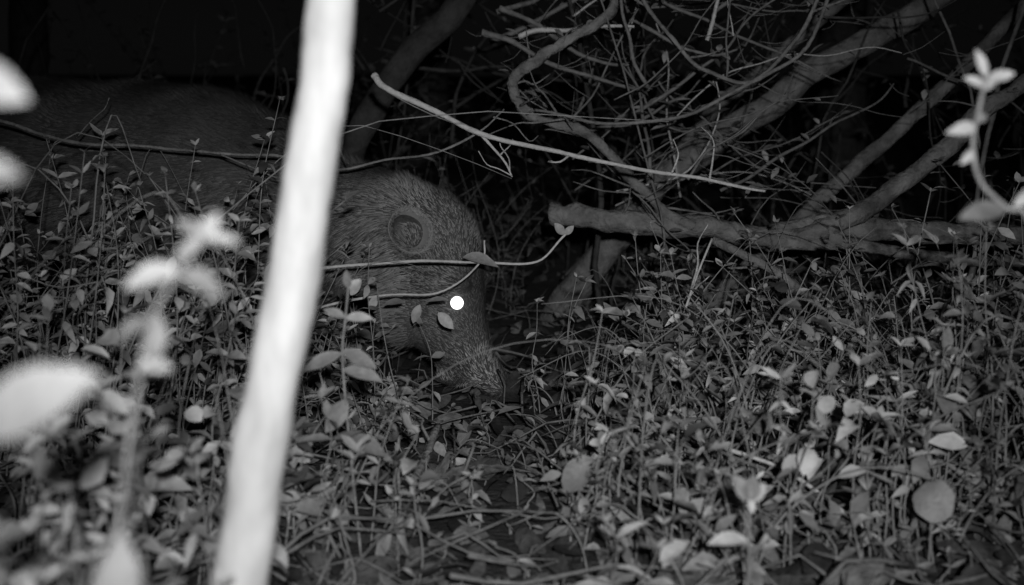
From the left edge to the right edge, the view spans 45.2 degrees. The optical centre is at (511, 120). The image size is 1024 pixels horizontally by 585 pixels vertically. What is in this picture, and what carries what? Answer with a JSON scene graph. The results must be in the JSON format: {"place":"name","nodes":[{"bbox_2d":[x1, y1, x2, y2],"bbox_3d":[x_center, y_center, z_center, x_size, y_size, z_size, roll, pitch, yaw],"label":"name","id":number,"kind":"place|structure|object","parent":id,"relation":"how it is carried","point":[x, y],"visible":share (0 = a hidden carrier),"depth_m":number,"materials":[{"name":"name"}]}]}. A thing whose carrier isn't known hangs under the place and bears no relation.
{"place":"outdoors","nodes":[
{"label":"outdoors","id":0,"kind":"place"},
{"bbox_2d":[0,74,1023,584],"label":"ground","id":1,"kind":"structure","parent":0,"point":[908,148],"depth_m":5.37,"materials":[{"name":"soil"}]},
{"bbox_2d":[0,65,28,180],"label":"broadleaf plant","id":2,"kind":"object","parent":1,"relation":"on","point":[11,90],"visible":1,"depth_m":0.60,"materials":[{"name":"white plant"}]},
{"bbox_2d":[7,0,49,77],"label":"forest tree","id":3,"kind":"object","parent":1,"relation":"on","point":[20,35],"visible":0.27,"depth_m":6.42,"materials":[{"name":"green plant"}]},
{"bbox_2d":[0,365,100,544],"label":"broadleaf plant","id":4,"kind":"object","parent":1,"relation":"on","point":[34,398],"visible":1,"depth_m":0.60,"materials":[{"name":"white plant"}]},
{"bbox_2d":[0,414,148,584],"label":"leafy herb","id":5,"kind":"object","parent":1,"relation":"on","point":[47,470],"visible":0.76,"depth_m":1.24,"materials":[{"name":"grey plant"}]},
{"bbox_2d":[0,425,170,584],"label":"leafy herb","id":6,"kind":"object","parent":1,"relation":"on","point":[12,530],"visible":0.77,"depth_m":1.09,"materials":[{"name":"grey plant"}]},
{"bbox_2d":[14,365,183,584],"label":"leafy herb","id":7,"kind":"object","parent":1,"relation":"on","point":[161,464],"visible":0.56,"depth_m":1.43,"materials":[{"name":"grey plant"}]},
{"bbox_2d":[94,533,141,584],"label":"broadleaf plant","id":8,"kind":"object","parent":1,"relation":"on","point":[119,564],"visible":1,"depth_m":0.70,"materials":[{"name":"grey plant"}]},
{"bbox_2d":[0,267,241,584],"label":"leafy herb","id":9,"kind":"object","parent":1,"relation":"on","point":[164,480],"visible":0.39,"depth_m":1.80,"materials":[{"name":"grey plant"}]},
{"bbox_2d":[21,482,235,584],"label":"leafy herb","id":10,"kind":"object","parent":1,"relation":"on","point":[41,574],"visible":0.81,"depth_m":1.05,"materials":[{"name":"grey plant"}]},
{"bbox_2d":[88,211,240,539],"bbox_3d":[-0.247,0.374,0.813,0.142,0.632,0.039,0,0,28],"label":"broadleaf plant","id":11,"kind":"object","parent":1,"relation":"on","point":[151,273],"visible":0.98,"depth_m":0.80,"materials":[{"name":"grey plant"}]},
{"bbox_2d":[51,384,293,584],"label":"leafy herb","id":12,"kind":"object","parent":1,"relation":"on","point":[192,526],"visible":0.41,"depth_m":1.45,"materials":[{"name":"grey plant"}]},
{"bbox_2d":[0,74,509,401],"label":"tapir","id":13,"kind":"object","parent":1,"relation":"on","point":[387,214],"visible":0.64,"depth_m":3.11,"materials":[{"name":"fur"}]},
{"bbox_2d":[210,0,354,584],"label":"sapling trunk","id":14,"kind":"object","parent":1,"relation":"on","point":[258,444],"visible":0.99,"depth_m":1.18,"materials":[{"name":"white plant"}]},
{"bbox_2d":[303,270,384,556],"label":"broadleaf herb","id":15,"kind":"object","parent":1,"relation":"on","point":[363,362],"visible":0.94,"depth_m":1.90,"materials":[{"name":"grey plant"}]},
{"bbox_2d":[280,375,413,568],"bbox_3d":[-0.283,0.545,1.882,0.201,0.290,0.288,0,0,43],"label":"leafy herb","id":16,"kind":"object","parent":1,"relation":"on","point":[307,507],"visible":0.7,"depth_m":1.86,"materials":[{"name":"grey plant"}]},
{"bbox_2d":[342,0,473,161],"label":"leaning trunk","id":17,"kind":"object","parent":1,"relation":"on","point":[410,55],"visible":0.61,"depth_m":4.06,"materials":[{"name":"grey plant"}]},
{"bbox_2d":[397,0,451,166],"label":"forest tree","id":18,"kind":"object","parent":1,"relation":"on","point":[442,90],"visible":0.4,"depth_m":8.06,"materials":[{"name":"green plant"}]},
{"bbox_2d":[0,95,1023,584],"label":"undergrowth foliage","id":19,"kind":"object","parent":1,"relation":"on","point":[686,357],"visible":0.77,"depth_m":2.39,"materials":[{"name":"grey plant"}]},
{"bbox_2d":[0,87,543,178],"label":"vine","id":20,"kind":"object","parent":19,"relation":"on","point":[78,138],"visible":0.81,"depth_m":2.90,"materials":[{"name":"grey plant"}]},
{"bbox_2d":[372,72,762,189],"bbox_3d":[0.132,0.024,2.891,0.924,0.280,0.133,0,0,-4],"label":"bare branch","id":21,"kind":"object","parent":20,"relation":"attached to","point":[379,80],"visible":0.98,"depth_m":2.90,"materials":[{"name":"grey plant"}]},
{"bbox_2d":[476,131,512,176],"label":"twig","id":22,"kind":"object","parent":21,"relation":"attached to","point":[504,162],"visible":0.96,"depth_m":2.90,"materials":[{"name":"wood"}]},
{"bbox_2d":[685,92,787,177],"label":"vine","id":23,"kind":"object","parent":21,"relation":"attached to","point":[710,147],"visible":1,"depth_m":2.97,"materials":[{"name":"grey plant"}]},
{"bbox_2d":[321,240,482,308],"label":"vine","id":24,"kind":"object","parent":19,"relation":"on","point":[409,293],"visible":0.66,"depth_m":2.75,"materials":[{"name":"grey plant"}]},
{"bbox_2d":[325,233,563,266],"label":"vine","id":25,"kind":"object","parent":19,"relation":"on","point":[439,262],"visible":0.77,"depth_m":2.74,"materials":[{"name":"grey plant"}]},
{"bbox_2d":[350,223,573,328],"bbox_3d":[-0.111,0.347,2.733,0.500,0.236,0.034,0,0,0],"label":"leaf clump on vine","id":26,"kind":"object","parent":25,"relation":"attached to","point":[445,319],"visible":0.96,"depth_m":2.74,"materials":[{"name":"grey plant"}]},
{"bbox_2d":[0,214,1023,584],"bbox_3d":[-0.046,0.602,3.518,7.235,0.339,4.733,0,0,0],"label":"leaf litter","id":27,"kind":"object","parent":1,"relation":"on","point":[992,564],"visible":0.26,"depth_m":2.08,"materials":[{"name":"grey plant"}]},
{"bbox_2d":[367,406,441,533],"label":"fallen branch","id":28,"kind":"object","parent":27,"relation":"on","point":[432,441],"visible":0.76,"depth_m":2.25,"materials":[{"name":"grey wood"}]},
{"bbox_2d":[16,0,1023,383],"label":"branch thicket","id":29,"kind":"object","parent":1,"relation":"on","point":[544,24],"visible":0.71,"depth_m":3.75,"materials":[{"name":"grey plant"}]},
{"bbox_2d":[487,0,844,136],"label":"vine","id":30,"kind":"object","parent":29,"relation":"attached to","point":[773,65],"visible":0.96,"depth_m":3.20,"materials":[{"name":"grey plant"}]},
{"bbox_2d":[631,0,830,84],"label":"vine","id":31,"kind":"object","parent":29,"relation":"attached to","point":[709,67],"visible":0.98,"depth_m":3.20,"materials":[{"name":"grey plant"}]},
{"bbox_2d":[46,0,1023,279],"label":"background shrubs","id":32,"kind":"object","parent":1,"relation":"on","point":[612,140],"visible":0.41,"depth_m":5.92,"materials":[{"name":"black plant"}]},
{"bbox_2d":[550,339,695,485],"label":"leafy herb","id":33,"kind":"object","parent":1,"relation":"on","point":[612,439],"visible":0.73,"depth_m":2.27,"materials":[{"name":"grey plant"}]},
{"bbox_2d":[574,512,728,584],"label":"leafy herb","id":34,"kind":"object","parent":1,"relation":"on","point":[671,550],"visible":1,"depth_m":1.62,"materials":[{"name":"grey plant"}]},
{"bbox_2d":[666,223,719,395],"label":"vine","id":35,"kind":"object","parent":1,"relation":"on","point":[693,284],"visible":0.66,"depth_m":2.74,"materials":[{"name":"plant"}]},
{"bbox_2d":[565,0,853,277],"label":"leaning trunk","id":36,"kind":"object","parent":1,"relation":"on","point":[814,24],"visible":0.44,"depth_m":4.38,"materials":[{"name":"grey plant"}]},
{"bbox_2d":[707,474,765,584],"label":"broadleaf plant","id":37,"kind":"object","parent":1,"relation":"on","point":[751,490],"visible":1,"depth_m":1.50,"materials":[{"name":"grey plant"}]},
{"bbox_2d":[535,0,960,325],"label":"leaning trunk","id":38,"kind":"object","parent":1,"relation":"on","point":[834,64],"visible":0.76,"depth_m":3.97,"materials":[{"name":"grey plant"}]},
{"bbox_2d":[684,420,823,584],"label":"leafy herb","id":39,"kind":"object","parent":1,"relation":"on","point":[766,542],"visible":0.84,"depth_m":1.71,"materials":[{"name":"grey plant"}]},
{"bbox_2d":[723,448,925,582],"bbox_3d":[0.508,0.625,1.966,0.056,0.133,0.398,0,0,-40],"label":"vine","id":40,"kind":"object","parent":1,"relation":"on","point":[807,485],"visible":0.49,"depth_m":2.04,"materials":[{"name":"plant"}]},
{"bbox_2d":[812,0,868,185],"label":"forest tree","id":41,"kind":"object","parent":1,"relation":"on","point":[852,145],"visible":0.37,"depth_m":7.08,"materials":[{"name":"black plant"}]},
{"bbox_2d":[708,291,979,486],"bbox_3d":[0.616,0.495,2.281,0.486,0.391,0.250,0,0,0],"label":"leafy herb","id":42,"kind":"object","parent":1,"relation":"on","point":[833,368],"visible":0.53,"depth_m":2.23,"materials":[{"name":"grey plant"}]},
{"bbox_2d":[685,0,1023,334],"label":"leaning trunk","id":43,"kind":"object","parent":1,"relation":"on","point":[869,156],"visible":0.59,"depth_m":3.78,"materials":[{"name":"grey plant"}]},
{"bbox_2d":[691,235,1017,405],"bbox_3d":[0.928,0.531,3.002,0.994,0.493,0.117,0,0,0],"label":"fallen branch","id":44,"kind":"object","parent":1,"relation":"on","point":[744,252],"visible":0.41,"depth_m":2.99,"materials":[{"name":"grey wood"}]},
{"bbox_2d":[760,336,967,566],"bbox_3d":[0.528,0.516,1.902,0.358,0.349,0.177,0,0,-23],"label":"leafy herb","id":45,"kind":"object","parent":1,"relation":"on","point":[812,463],"visible":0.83,"depth_m":1.90,"materials":[{"name":"grey plant"}]},
{"bbox_2d":[735,220,1023,267],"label":"fallen branch","id":46,"kind":"object","parent":1,"relation":"on","point":[869,246],"visible":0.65,"depth_m":3.24,"materials":[{"name":"grey wood"}]},
{"bbox_2d":[547,159,1023,246],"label":"fallen branch","id":47,"kind":"object","parent":46,"relation":"on","point":[603,218],"visible":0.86,"depth_m":3.28,"materials":[{"name":"grey wood"}]},
{"bbox_2d":[511,0,734,216],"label":"mossy branch","id":48,"kind":"object","parent":47,"relation":"on","point":[551,50],"visible":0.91,"depth_m":3.29,"materials":[{"name":"grey plant"}]},
{"bbox_2d":[785,74,1023,240],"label":"fallen branch","id":49,"kind":"object","parent":47,"relation":"on","point":[890,190],"visible":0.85,"depth_m":3.23,"materials":[{"name":"grey wood"}]},
{"bbox_2d":[913,480,954,569],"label":"round leaf plant","id":50,"kind":"object","parent":1,"relation":"on","point":[933,501],"visible":0.94,"depth_m":1.81,"materials":[{"name":"grey plant"}]},
{"bbox_2d":[892,221,1023,523],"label":"leafy herb","id":51,"kind":"object","parent":1,"relation":"on","point":[945,404],"visible":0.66,"depth_m":2.05,"materials":[{"name":"grey plant"}]},
{"bbox_2d":[0,0,1023,75],"label":"sky","id":52,"kind":"structure","parent":0,"point":[175,27],"materials":[{"name":"black"}]},
{"bbox_2d":[946,49,1023,220],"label":"broadleaf plant","id":53,"kind":"object","parent":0,"point":[984,210],"visible":1,"depth_m":1.25,"materials":[{"name":"grey plant"}]}
]}

